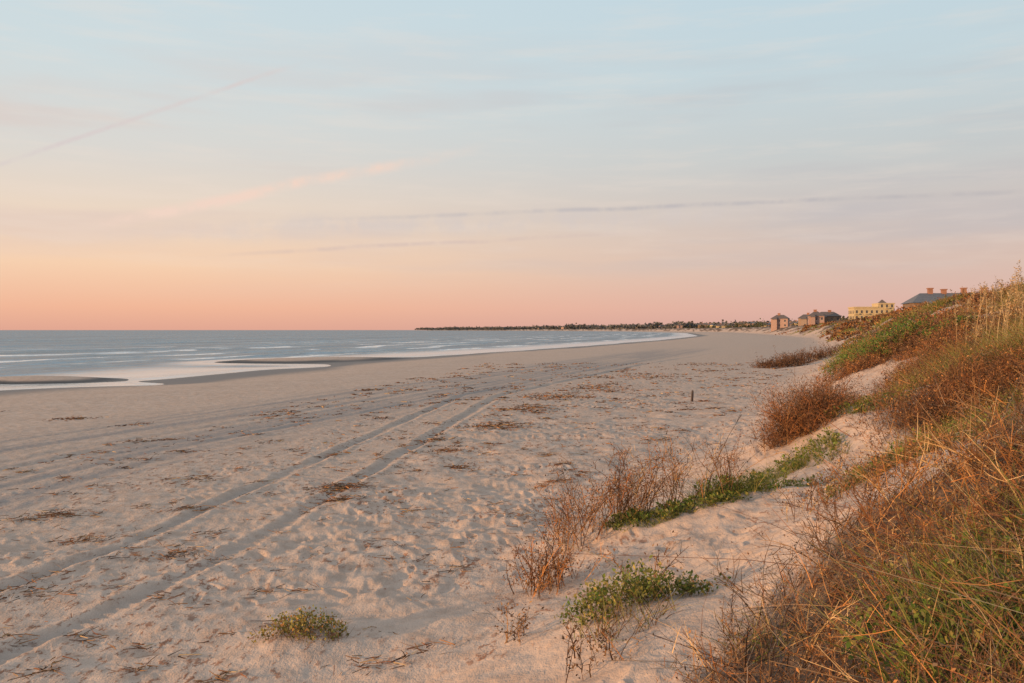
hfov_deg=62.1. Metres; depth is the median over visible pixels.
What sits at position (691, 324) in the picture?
distant trees
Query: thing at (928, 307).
dune grass
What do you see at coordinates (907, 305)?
walls
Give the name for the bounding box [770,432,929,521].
beach twig bush
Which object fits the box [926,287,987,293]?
chimneys
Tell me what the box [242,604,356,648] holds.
beach plant
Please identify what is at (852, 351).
green shrub
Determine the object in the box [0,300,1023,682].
sand beach
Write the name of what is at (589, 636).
beach twig bush
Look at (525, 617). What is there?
beach twig bush
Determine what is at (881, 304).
windows
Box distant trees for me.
[414,315,847,329]
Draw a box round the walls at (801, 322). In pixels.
[798,318,807,325]
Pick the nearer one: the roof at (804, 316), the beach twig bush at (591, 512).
the beach twig bush at (591, 512)
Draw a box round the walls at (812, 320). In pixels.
[808,316,823,324]
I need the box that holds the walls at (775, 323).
[771,319,789,330]
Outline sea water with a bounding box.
[0,330,696,390]
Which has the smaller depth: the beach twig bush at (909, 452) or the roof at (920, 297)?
the beach twig bush at (909, 452)
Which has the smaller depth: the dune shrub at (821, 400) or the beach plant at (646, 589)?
the beach plant at (646, 589)
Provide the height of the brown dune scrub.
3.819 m
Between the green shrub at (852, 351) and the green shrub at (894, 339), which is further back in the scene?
the green shrub at (852, 351)
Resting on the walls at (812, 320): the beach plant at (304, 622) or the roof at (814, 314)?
the roof at (814, 314)
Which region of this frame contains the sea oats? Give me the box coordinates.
[933,260,1023,361]
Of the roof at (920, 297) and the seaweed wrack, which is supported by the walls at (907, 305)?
the roof at (920, 297)
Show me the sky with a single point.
(165, 164)
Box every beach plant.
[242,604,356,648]
[553,555,730,647]
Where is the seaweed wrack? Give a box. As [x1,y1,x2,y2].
[0,362,796,682]
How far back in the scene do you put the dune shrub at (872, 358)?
14.41 m
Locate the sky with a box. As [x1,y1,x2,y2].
[0,0,1023,329]
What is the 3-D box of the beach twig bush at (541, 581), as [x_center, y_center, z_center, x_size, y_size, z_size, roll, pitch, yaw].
[0.366,2.301,9.192,1.151,0.933,1.676,-1,1,-35]
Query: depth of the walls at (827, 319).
474.84 m
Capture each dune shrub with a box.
[736,323,1023,451]
[750,340,849,367]
[775,276,1023,498]
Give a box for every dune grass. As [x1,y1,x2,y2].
[599,374,1023,532]
[685,389,1023,682]
[788,281,1023,395]
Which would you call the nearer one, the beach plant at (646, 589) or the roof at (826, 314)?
the beach plant at (646, 589)
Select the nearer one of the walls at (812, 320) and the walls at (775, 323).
the walls at (812, 320)
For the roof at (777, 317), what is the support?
on the walls at (775, 323)
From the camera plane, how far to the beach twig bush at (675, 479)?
11.25 m
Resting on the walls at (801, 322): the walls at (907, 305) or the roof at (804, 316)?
the roof at (804, 316)
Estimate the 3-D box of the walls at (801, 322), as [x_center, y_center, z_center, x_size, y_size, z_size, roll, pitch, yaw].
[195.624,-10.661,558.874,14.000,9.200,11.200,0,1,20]
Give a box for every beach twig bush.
[473,598,543,643]
[498,509,618,598]
[528,443,659,554]
[554,615,646,682]
[585,407,790,524]
[604,524,692,588]
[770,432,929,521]
[832,397,978,492]
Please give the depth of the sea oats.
24.45 m
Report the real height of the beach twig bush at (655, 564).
0.747 m
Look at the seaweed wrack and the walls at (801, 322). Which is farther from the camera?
the walls at (801, 322)
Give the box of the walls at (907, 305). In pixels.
[903,303,919,307]
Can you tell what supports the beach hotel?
on the sand beach
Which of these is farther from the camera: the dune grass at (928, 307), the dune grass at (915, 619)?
the dune grass at (928, 307)
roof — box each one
[770,315,789,319]
[799,314,807,318]
[808,311,824,316]
[820,312,840,316]
[901,293,977,303]
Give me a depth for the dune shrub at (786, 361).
69.46 m
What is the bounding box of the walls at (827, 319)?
[824,316,840,322]
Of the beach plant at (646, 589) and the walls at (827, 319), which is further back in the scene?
the walls at (827, 319)
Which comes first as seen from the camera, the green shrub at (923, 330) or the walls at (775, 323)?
the green shrub at (923, 330)
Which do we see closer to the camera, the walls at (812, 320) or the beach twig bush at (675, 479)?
the beach twig bush at (675, 479)
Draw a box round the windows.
[850,304,892,318]
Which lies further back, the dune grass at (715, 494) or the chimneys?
the chimneys
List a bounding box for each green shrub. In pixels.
[822,312,939,376]
[860,315,941,356]
[917,312,984,346]
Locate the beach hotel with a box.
[848,300,894,319]
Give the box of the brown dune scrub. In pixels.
[519,342,1023,682]

